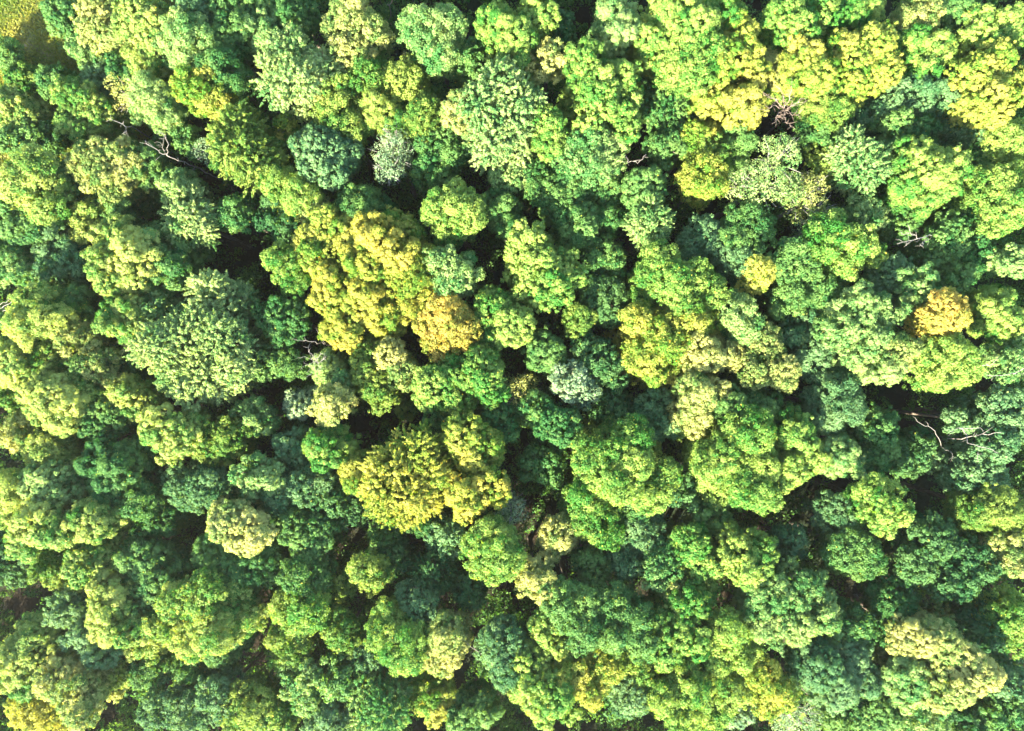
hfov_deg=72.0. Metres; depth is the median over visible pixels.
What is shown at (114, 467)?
broadleaf tree
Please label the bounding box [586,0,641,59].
broadleaf tree
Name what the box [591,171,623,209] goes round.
fine leaved tree
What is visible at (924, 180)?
broadleaf tree
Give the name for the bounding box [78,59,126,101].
fine leaved tree
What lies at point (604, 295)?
star leaved tree
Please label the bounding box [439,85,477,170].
fine leaved tree
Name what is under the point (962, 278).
star leaved tree
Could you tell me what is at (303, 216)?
fine leaved tree
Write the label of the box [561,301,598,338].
fine leaved tree
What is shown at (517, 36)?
broadleaf tree
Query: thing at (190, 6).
broadleaf tree
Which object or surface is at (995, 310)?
broadleaf tree
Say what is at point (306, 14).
broadleaf tree
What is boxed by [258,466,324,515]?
fine leaved tree
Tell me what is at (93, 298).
broadleaf tree
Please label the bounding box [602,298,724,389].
broadleaf tree
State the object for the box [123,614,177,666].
broadleaf tree
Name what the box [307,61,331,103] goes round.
fine leaved tree
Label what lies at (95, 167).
fine leaved tree
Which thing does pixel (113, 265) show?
broadleaf tree
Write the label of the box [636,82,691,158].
broadleaf tree
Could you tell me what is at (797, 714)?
sparse tree
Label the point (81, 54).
fine leaved tree
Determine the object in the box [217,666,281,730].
fine leaved tree
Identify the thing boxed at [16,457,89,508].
broadleaf tree
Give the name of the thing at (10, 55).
shrub
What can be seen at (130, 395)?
broadleaf tree
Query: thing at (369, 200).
broadleaf tree
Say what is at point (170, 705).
fine leaved tree
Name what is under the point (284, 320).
broadleaf tree
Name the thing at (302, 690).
fine leaved tree
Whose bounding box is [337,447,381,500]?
fine leaved tree
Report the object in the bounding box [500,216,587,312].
broadleaf tree
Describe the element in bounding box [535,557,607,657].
broadleaf tree
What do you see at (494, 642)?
fine leaved tree
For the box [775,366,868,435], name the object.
broadleaf tree
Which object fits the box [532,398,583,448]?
broadleaf tree
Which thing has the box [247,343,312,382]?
broadleaf tree
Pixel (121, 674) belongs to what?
fine leaved tree
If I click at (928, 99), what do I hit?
broadleaf tree
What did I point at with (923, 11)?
broadleaf tree
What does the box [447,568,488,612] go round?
star leaved tree
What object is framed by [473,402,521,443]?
star leaved tree
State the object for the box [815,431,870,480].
broadleaf tree
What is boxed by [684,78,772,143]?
broadleaf tree
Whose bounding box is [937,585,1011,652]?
star leaved tree
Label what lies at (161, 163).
fine leaved tree
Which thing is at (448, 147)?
fine leaved tree
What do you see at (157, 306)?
star leaved tree
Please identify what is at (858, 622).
star leaved tree
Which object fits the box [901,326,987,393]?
broadleaf tree
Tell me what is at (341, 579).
fine leaved tree
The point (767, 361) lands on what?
fine leaved tree
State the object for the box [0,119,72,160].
star leaved tree
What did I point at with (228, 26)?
broadleaf tree
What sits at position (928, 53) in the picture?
broadleaf tree
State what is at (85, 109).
broadleaf tree
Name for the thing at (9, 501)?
broadleaf tree
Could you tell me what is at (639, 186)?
broadleaf tree
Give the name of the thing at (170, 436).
broadleaf tree
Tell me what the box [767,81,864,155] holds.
broadleaf tree
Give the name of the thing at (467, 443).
broadleaf tree
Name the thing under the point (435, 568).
feathery tree
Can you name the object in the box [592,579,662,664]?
broadleaf tree
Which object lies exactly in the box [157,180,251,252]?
feathery tree
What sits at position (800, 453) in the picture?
broadleaf tree
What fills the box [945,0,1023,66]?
broadleaf tree
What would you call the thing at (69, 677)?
fine leaved tree
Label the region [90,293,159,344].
broadleaf tree
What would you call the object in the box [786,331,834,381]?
star leaved tree
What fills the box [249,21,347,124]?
feathery tree
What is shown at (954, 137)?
fine leaved tree
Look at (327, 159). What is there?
broadleaf tree
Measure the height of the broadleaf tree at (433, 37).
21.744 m
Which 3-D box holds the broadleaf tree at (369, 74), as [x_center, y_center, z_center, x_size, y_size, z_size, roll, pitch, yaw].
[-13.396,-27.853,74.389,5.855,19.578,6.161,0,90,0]
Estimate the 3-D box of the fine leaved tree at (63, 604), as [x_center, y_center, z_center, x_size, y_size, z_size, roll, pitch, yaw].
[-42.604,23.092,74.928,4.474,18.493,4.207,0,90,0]
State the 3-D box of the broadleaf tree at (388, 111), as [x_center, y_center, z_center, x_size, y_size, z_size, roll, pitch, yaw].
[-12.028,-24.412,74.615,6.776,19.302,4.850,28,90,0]
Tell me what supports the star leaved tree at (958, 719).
on the ground at (20, 604)
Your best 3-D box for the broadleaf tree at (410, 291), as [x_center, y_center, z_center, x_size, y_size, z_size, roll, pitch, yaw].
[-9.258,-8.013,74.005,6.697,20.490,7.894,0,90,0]
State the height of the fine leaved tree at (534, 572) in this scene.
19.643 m
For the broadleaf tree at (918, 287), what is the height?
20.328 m
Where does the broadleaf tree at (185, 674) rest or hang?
on the ground at (20, 604)
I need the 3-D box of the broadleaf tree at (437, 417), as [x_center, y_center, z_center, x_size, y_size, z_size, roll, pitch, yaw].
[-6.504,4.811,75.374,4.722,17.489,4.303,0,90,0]
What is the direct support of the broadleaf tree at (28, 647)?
on the ground at (20, 604)
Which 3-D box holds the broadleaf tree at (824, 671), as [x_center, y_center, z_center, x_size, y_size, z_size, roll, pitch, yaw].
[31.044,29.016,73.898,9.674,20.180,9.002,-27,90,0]
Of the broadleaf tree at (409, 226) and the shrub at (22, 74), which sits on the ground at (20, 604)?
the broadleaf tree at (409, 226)
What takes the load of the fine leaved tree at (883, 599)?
on the ground at (20, 604)
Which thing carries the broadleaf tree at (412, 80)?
on the ground at (20, 604)
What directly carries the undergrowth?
on the ground at (20, 604)
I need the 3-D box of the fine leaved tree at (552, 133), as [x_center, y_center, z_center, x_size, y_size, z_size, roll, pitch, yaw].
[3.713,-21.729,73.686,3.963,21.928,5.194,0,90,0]
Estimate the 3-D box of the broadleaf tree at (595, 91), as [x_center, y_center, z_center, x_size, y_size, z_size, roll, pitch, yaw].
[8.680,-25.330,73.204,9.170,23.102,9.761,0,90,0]
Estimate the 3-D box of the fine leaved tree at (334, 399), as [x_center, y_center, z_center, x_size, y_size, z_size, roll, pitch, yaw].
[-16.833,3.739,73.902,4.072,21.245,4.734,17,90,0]
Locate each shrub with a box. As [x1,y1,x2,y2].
[0,35,26,70]
[0,60,38,98]
[28,60,78,100]
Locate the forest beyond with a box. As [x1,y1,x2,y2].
[0,0,1023,730]
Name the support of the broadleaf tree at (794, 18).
on the ground at (20, 604)
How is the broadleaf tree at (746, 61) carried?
on the ground at (20, 604)
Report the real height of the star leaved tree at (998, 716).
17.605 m
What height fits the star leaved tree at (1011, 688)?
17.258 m
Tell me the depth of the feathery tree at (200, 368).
65.34 m
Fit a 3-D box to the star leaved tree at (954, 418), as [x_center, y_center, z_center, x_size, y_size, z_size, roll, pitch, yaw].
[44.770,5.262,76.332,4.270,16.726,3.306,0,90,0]
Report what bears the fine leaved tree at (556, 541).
on the ground at (20, 604)
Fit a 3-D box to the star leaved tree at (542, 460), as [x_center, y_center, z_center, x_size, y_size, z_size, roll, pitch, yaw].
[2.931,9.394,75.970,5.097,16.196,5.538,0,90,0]
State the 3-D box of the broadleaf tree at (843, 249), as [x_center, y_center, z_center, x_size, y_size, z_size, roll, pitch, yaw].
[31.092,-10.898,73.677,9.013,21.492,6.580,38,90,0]
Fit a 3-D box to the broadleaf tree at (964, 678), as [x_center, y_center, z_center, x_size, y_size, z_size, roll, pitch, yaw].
[40.363,27.046,73.177,9.548,21.254,9.688,-24,90,0]
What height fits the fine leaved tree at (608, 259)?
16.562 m
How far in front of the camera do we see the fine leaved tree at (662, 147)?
68.50 m
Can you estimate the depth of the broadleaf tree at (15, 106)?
70.54 m
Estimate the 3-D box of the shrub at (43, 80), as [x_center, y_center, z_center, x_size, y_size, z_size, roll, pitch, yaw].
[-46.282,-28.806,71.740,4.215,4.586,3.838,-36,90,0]
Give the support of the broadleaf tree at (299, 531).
on the ground at (20, 604)
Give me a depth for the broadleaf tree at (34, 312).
65.16 m
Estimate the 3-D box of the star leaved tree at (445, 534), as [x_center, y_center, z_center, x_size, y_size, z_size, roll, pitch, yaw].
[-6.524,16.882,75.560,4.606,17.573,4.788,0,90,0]
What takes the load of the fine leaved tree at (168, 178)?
on the ground at (20, 604)
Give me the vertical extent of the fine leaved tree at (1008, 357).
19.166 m
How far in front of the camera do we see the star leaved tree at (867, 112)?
68.39 m
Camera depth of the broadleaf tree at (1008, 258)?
66.19 m
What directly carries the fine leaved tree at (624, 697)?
on the ground at (20, 604)
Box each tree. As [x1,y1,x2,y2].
[0,80,60,142]
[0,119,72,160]
[0,141,85,228]
[0,199,86,258]
[0,239,90,288]
[0,280,94,352]
[0,310,40,357]
[0,332,54,412]
[0,409,43,454]
[0,468,31,529]
[0,529,57,588]
[0,609,79,702]
[2,685,72,730]
[3,494,82,563]
[14,366,105,438]
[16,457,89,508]
[17,427,133,477]
[26,340,86,381]
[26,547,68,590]
[26,653,128,730]
[30,222,92,288]
[37,0,83,39]
[38,151,95,208]
[41,584,108,629]
[48,74,139,149]
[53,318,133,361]
[56,611,124,670]
[57,279,107,321]
[57,527,128,592]
[60,494,167,545]
[61,133,157,208]
[63,28,118,70]
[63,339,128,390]
[67,195,106,247]
[69,0,135,58]
[72,431,192,506]
[75,389,180,441]
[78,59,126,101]
[79,213,163,297]
[84,568,153,649]
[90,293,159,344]
[91,186,163,227]
[95,653,137,691]
[103,72,138,116]
[103,372,170,425]
[104,51,147,90]
[108,115,181,156]
[110,0,177,63]
[110,139,198,199]
[110,346,162,380]
[110,475,198,545]
[111,531,198,616]
[119,43,177,93]
[121,434,157,463]
[122,297,271,411]
[123,69,195,144]
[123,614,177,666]
[123,650,175,692]
[135,402,233,467]
[135,650,243,730]
[136,286,188,327]
[137,220,231,298]
[138,567,269,664]
[140,130,246,195]
[151,5,248,102]
[154,167,217,204]
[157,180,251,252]
[159,459,237,515]
[161,651,209,688]
[168,62,238,120]
[170,124,211,164]
[171,0,213,26]
[181,267,264,331]
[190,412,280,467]
[190,532,289,594]
[191,137,259,190]
[192,41,273,120]
[194,600,270,670]
[194,632,278,722]
[204,101,282,197]
[205,487,279,557]
[206,0,270,53]
[212,192,270,234]
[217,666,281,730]
[220,40,269,92]
[227,394,285,437]
[227,450,290,505]
[242,6,281,59]
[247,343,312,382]
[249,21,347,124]
[249,543,294,590]
[250,295,319,350]
[251,195,303,244]
[251,658,317,730]
[252,504,285,549]
[254,134,296,170]
[255,160,324,222]
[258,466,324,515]
[259,238,313,299]
[262,623,319,675]
[263,0,331,64]
[267,565,340,644]
[269,347,311,381]
[271,424,309,470]
[272,113,301,143]
[274,530,349,596]
[276,506,344,556]
[277,650,328,718]
[280,18,319,46]
[282,385,321,421]
[286,120,364,195]
[288,454,345,508]
[290,200,354,279]
[291,334,325,344]
[295,191,339,223]
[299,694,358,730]
[301,347,325,376]
[301,423,371,473]
[305,255,411,354]
[305,379,359,428]
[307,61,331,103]
[307,473,369,531]
[308,85,374,169]
[308,346,353,388]
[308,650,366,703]
[318,69,376,140]
[319,0,395,76]
[319,596,367,660]
[329,551,364,603]
[334,182,398,224]
[336,209,420,288]
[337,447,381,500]
[341,654,415,730]
[343,51,395,106]
[345,547,395,598]
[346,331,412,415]
[348,626,383,676]
[353,85,417,155]
[357,418,461,533]
[363,595,431,677]
[366,518,399,549]
[367,123,417,198]
[372,335,421,392]
[373,532,421,577]
[378,52,434,107]
[380,204,426,249]
[385,242,439,322]
[391,511,439,538]
[393,390,420,421]
[393,577,439,623]
[395,2,472,101]
[402,89,446,143]
[407,546,460,595]
[408,149,457,193]
[409,121,472,187]
[409,668,457,729]
[411,292,482,362]
[411,341,510,418]
[418,175,488,248]
[420,243,485,302]
[420,591,473,682]
[422,400,457,434]
[422,510,468,561]
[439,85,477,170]
[439,407,506,472]
[442,460,512,526]
[442,651,505,730]
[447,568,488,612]
[448,54,548,177]
[453,36,487,95]
[458,511,527,586]
[471,284,539,350]
[472,0,561,111]
[472,596,534,694]
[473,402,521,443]
[478,185,526,243]
[485,155,531,193]
[493,480,528,523]
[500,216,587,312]
[502,372,540,407]
[504,631,583,730]
[513,535,559,606]
[514,386,550,430]
[515,155,553,207]
[516,436,566,487]
[520,328,569,376]
[523,166,593,228]
[525,35,567,113]
[526,605,579,670]
[531,103,570,165]
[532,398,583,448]
[534,505,579,563]
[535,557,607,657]
[547,8,577,93]
[547,357,602,412]
[548,200,603,250]
[549,121,630,194]
[553,639,626,712]
[556,36,646,151]
[556,476,628,551]
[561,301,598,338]
[567,328,630,396]
[567,539,615,587]
[570,412,682,516]
[572,266,629,329]
[580,231,626,278]
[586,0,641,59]
[588,386,635,433]
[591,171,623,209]
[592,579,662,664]
[596,200,628,236]
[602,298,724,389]
[603,655,657,720]
[605,538,644,583]
[615,503,650,522]
[616,510,666,558]
[616,647,656,692]
[619,193,676,253]
[620,163,668,219]
[621,0,747,105]
[621,238,733,322]
[630,385,681,441]
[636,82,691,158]
[637,536,683,592]
[640,649,756,730]
[641,119,691,170]
[642,578,717,673]
[645,27,732,130]
[657,574,687,601]
[662,466,703,512]
[663,117,716,177]
[663,370,732,440]
[665,514,724,593]
[667,132,735,192]
[671,142,730,211]
[673,212,726,265]
[676,402,785,516]
[678,328,744,377]
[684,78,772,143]
[691,486,738,540]
[693,8,775,119]
[700,604,766,680]
[710,239,760,290]
[711,374,784,425]
[712,288,766,347]
[713,132,807,219]
[715,519,780,591]
[717,198,777,254]
[719,119,759,182]
[721,699,755,729]
[725,254,776,296]
[725,321,801,394]
[727,555,842,653]
[742,509,810,563]
[742,653,802,723]
[752,0,844,59]
[757,265,843,325]
[759,46,782,98]
[759,84,805,141]
[763,235,822,288]
[764,401,833,494]
[765,32,840,109]
[765,116,840,170]
[766,214,809,250]
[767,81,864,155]
[767,308,820,349]
[767,695,826,730]
[768,206,847,251]
[774,658,852,730]
[775,171,834,226]
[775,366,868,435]
[778,142,847,201]
[779,633,883,717]
[783,18,905,127]
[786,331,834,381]
[788,123,895,205]
[789,488,860,532]
[789,519,888,582]
[797,207,888,285]
[802,191,890,242]
[806,278,912,387]
[809,471,915,540]
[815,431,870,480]
[817,587,890,649]
[819,0,886,40]
[821,401,901,472]
[823,95,890,153]
[836,250,917,308]
[837,331,926,372]
[840,682,905,730]
[850,593,1007,714]
[853,572,921,623]
[858,647,952,725]
[866,106,944,178]
[866,508,1006,604]
[867,74,915,113]
[868,205,927,245]
[870,134,974,221]
[883,403,983,434]
[884,0,949,38]
[884,695,952,730]
[887,197,990,246]
[887,261,940,308]
[887,423,938,479]
[890,22,958,83]
[890,224,931,247]
[896,206,995,272]
[897,479,1023,537]
[898,72,961,123]
[898,156,1023,239]
[898,286,972,341]
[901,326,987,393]
[908,382,1023,445]
[914,417,954,457]
[914,423,1020,494]
[916,523,1023,578]
[930,101,993,150]
[931,253,986,295]
[934,0,984,40]
[935,36,1023,139]
[937,427,1001,458]
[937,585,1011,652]
[943,706,988,730]
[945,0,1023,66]
[960,141,998,185]
[961,283,1023,344]
[967,647,1023,705]
[969,691,1023,730]
[970,583,1023,660]
[971,360,1023,378]
[974,118,1023,169]
[977,336,1023,385]
[985,242,1023,279]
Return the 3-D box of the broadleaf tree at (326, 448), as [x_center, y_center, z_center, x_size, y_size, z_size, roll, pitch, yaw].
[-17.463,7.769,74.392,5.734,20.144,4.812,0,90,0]
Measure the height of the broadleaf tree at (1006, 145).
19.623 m
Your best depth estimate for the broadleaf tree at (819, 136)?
69.15 m
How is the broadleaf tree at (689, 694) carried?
on the ground at (20, 604)
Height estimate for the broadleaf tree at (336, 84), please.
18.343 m
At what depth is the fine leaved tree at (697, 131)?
67.68 m
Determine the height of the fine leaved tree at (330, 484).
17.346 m
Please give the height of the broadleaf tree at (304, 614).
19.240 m
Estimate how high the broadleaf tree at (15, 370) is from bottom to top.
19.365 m
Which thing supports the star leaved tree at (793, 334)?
on the ground at (20, 604)
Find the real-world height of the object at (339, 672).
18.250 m
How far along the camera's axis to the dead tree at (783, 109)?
66.13 m
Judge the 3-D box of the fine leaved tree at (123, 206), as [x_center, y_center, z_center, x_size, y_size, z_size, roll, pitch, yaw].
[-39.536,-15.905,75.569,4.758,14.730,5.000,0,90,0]
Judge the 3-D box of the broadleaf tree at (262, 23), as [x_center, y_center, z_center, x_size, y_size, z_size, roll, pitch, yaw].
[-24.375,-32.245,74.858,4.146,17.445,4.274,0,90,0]
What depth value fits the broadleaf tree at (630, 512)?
67.16 m
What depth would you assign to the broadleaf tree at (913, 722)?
66.68 m
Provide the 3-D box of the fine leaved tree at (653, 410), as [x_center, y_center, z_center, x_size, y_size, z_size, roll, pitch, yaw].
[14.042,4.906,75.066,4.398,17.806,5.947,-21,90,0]
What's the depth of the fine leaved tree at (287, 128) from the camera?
69.09 m
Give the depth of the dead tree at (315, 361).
65.13 m
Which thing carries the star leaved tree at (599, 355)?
on the ground at (20, 604)
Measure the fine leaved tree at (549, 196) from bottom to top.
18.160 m
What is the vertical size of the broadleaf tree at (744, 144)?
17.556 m
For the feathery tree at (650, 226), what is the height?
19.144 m
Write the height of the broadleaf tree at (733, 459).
21.880 m
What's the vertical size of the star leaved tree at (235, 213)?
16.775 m
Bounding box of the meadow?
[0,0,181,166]
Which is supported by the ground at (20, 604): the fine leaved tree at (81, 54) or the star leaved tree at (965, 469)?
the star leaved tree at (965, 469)
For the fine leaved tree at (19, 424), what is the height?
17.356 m
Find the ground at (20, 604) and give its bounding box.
[0,0,1023,730]
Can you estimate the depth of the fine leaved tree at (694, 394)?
65.50 m
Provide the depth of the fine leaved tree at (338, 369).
67.85 m
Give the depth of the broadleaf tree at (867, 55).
64.88 m
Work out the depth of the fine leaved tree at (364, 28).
65.98 m
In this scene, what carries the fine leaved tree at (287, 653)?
on the ground at (20, 604)
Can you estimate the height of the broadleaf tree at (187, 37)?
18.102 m
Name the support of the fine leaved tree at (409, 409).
on the ground at (20, 604)
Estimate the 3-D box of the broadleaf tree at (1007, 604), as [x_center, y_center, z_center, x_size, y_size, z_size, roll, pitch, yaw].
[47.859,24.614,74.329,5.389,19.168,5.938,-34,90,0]
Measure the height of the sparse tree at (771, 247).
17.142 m
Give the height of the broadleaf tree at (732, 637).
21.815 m
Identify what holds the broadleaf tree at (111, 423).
on the ground at (20, 604)
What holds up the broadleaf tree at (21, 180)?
on the ground at (20, 604)
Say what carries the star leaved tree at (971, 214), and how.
on the ground at (20, 604)
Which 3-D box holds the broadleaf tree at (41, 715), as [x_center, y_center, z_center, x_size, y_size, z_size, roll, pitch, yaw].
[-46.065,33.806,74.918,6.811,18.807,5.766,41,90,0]
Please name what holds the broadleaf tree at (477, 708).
on the ground at (20, 604)
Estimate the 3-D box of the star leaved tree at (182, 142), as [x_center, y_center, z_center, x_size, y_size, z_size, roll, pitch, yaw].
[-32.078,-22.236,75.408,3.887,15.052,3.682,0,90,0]
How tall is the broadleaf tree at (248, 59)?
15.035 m
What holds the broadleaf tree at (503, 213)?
on the ground at (20, 604)
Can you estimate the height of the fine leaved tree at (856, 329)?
22.434 m
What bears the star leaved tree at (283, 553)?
on the ground at (20, 604)
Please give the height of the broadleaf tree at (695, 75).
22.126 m
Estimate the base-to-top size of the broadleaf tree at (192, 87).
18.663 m
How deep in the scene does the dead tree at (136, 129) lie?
68.64 m
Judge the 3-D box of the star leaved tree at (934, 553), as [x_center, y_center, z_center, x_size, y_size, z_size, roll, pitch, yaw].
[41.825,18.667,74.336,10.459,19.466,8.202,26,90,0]
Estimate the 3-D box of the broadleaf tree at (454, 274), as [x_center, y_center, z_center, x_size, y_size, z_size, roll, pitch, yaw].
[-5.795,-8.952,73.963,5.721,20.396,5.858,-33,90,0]
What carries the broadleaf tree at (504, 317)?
on the ground at (20, 604)
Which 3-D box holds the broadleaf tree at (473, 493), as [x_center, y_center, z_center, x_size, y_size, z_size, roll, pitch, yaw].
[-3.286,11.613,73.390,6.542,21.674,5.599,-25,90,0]
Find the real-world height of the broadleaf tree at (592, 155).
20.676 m
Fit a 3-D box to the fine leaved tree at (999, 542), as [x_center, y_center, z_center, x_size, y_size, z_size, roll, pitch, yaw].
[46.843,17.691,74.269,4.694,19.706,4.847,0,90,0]
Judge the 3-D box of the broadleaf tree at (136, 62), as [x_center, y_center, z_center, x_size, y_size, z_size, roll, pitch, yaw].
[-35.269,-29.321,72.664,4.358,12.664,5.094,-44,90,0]
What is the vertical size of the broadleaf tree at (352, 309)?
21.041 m
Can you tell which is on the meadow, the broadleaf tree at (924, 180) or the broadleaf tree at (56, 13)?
the broadleaf tree at (56, 13)
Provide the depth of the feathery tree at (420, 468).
64.21 m
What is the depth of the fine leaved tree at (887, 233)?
69.14 m
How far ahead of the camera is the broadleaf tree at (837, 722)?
68.33 m
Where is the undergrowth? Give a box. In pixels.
[0,0,1023,730]
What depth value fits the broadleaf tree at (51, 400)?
65.52 m
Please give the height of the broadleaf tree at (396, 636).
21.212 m
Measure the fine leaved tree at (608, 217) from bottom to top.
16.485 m
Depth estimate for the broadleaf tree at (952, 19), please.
66.69 m
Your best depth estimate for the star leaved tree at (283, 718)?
68.46 m
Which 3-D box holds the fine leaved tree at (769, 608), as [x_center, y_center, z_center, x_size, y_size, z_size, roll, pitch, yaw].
[26.399,22.234,73.538,10.578,21.381,8.504,0,90,0]
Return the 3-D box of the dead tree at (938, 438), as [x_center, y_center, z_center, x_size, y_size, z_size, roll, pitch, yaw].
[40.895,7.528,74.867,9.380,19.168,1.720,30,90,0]
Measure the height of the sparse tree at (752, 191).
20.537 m
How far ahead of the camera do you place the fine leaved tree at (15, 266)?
68.16 m
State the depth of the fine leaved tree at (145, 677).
68.64 m
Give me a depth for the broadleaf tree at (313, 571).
67.11 m
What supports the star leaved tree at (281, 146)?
on the ground at (20, 604)
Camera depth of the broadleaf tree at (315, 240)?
65.73 m
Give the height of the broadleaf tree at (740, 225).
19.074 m
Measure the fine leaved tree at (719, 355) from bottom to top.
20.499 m
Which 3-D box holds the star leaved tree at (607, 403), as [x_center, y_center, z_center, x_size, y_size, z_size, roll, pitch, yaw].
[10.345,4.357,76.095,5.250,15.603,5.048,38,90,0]
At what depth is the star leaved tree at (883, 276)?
67.90 m
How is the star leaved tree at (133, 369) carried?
on the ground at (20, 604)
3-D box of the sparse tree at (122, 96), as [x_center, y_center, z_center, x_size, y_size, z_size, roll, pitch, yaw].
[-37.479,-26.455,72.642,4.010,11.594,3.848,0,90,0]
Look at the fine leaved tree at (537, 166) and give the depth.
68.31 m
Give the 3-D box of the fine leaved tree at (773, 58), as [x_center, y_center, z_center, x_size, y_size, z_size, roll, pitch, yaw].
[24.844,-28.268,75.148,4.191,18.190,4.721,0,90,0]
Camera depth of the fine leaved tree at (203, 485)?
66.80 m
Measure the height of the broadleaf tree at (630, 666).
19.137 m
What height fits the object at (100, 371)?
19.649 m
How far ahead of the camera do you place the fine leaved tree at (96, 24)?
67.36 m
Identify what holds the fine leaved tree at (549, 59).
on the ground at (20, 604)
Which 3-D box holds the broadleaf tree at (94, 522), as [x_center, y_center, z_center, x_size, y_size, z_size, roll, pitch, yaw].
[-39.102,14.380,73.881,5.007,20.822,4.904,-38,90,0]
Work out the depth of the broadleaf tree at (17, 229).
67.44 m
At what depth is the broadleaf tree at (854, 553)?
66.76 m
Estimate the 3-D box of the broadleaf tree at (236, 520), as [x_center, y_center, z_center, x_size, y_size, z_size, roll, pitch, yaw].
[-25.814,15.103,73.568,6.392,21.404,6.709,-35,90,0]
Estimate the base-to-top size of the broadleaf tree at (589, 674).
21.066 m
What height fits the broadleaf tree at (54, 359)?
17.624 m
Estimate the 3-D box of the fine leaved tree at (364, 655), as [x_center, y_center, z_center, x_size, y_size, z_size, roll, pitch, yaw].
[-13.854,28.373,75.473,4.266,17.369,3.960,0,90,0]
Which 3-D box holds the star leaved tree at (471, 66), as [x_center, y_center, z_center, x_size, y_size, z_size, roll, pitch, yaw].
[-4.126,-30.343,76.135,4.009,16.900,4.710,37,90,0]
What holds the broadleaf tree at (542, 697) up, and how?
on the ground at (20, 604)
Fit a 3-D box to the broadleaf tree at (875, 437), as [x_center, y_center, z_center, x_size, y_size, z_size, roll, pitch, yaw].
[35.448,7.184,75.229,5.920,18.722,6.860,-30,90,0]
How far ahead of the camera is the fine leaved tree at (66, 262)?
68.05 m
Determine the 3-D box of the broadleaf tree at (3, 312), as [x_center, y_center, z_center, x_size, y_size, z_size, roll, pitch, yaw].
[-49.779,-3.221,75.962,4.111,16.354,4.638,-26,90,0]
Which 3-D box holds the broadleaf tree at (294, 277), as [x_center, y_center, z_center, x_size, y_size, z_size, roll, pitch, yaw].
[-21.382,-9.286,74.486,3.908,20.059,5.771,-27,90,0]
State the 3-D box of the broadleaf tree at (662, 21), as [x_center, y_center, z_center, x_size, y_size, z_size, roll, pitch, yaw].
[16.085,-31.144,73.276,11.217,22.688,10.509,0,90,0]
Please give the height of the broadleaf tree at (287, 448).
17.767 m
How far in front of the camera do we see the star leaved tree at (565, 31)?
68.74 m
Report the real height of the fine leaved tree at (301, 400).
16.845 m
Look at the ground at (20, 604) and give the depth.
84.00 m
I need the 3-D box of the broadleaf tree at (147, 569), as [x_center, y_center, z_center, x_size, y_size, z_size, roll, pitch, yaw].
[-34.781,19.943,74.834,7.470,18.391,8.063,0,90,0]
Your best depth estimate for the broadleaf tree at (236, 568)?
66.76 m
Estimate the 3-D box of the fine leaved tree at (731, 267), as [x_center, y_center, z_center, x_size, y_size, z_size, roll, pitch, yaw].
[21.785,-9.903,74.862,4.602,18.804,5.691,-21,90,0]
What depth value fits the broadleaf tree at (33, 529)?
64.55 m
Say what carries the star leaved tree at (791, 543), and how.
on the ground at (20, 604)
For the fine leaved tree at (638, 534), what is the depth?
67.58 m
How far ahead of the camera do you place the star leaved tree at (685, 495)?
68.25 m
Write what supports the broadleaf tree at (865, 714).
on the ground at (20, 604)
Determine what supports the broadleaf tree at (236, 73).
on the ground at (20, 604)
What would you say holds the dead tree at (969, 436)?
on the ground at (20, 604)
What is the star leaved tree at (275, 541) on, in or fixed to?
on the ground at (20, 604)
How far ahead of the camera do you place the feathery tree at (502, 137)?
63.59 m
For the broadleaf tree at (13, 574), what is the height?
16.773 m
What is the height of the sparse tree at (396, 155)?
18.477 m
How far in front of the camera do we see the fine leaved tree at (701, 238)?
67.47 m
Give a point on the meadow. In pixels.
(37, 51)
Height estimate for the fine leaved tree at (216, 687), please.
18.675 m
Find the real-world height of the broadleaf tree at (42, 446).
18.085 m
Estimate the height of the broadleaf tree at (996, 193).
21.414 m
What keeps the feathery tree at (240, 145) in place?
on the ground at (20, 604)
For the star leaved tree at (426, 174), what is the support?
on the ground at (20, 604)
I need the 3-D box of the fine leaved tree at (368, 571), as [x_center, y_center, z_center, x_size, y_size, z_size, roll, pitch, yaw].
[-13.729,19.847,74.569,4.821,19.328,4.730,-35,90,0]
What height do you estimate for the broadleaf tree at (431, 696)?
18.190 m
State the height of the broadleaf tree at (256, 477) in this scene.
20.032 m
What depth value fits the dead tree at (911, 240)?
64.23 m
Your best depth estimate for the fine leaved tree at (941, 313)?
63.36 m
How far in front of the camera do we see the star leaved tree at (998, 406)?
67.16 m
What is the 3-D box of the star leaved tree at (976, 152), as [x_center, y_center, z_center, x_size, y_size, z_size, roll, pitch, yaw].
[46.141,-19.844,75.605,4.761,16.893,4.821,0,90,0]
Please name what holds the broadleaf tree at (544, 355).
on the ground at (20, 604)
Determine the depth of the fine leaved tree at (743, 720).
67.72 m
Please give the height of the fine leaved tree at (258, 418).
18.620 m
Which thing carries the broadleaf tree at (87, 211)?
on the ground at (20, 604)
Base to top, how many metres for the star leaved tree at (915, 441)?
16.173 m
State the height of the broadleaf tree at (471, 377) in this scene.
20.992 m
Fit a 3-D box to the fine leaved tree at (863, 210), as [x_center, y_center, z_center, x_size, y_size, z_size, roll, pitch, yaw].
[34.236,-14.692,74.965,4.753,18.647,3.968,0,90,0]
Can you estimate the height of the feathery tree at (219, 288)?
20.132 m
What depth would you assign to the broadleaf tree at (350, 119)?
66.61 m
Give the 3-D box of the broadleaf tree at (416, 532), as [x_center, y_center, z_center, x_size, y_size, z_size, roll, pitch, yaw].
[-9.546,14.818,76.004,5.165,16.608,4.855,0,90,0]
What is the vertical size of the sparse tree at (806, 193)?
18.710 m
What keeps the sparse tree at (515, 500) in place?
on the ground at (20, 604)

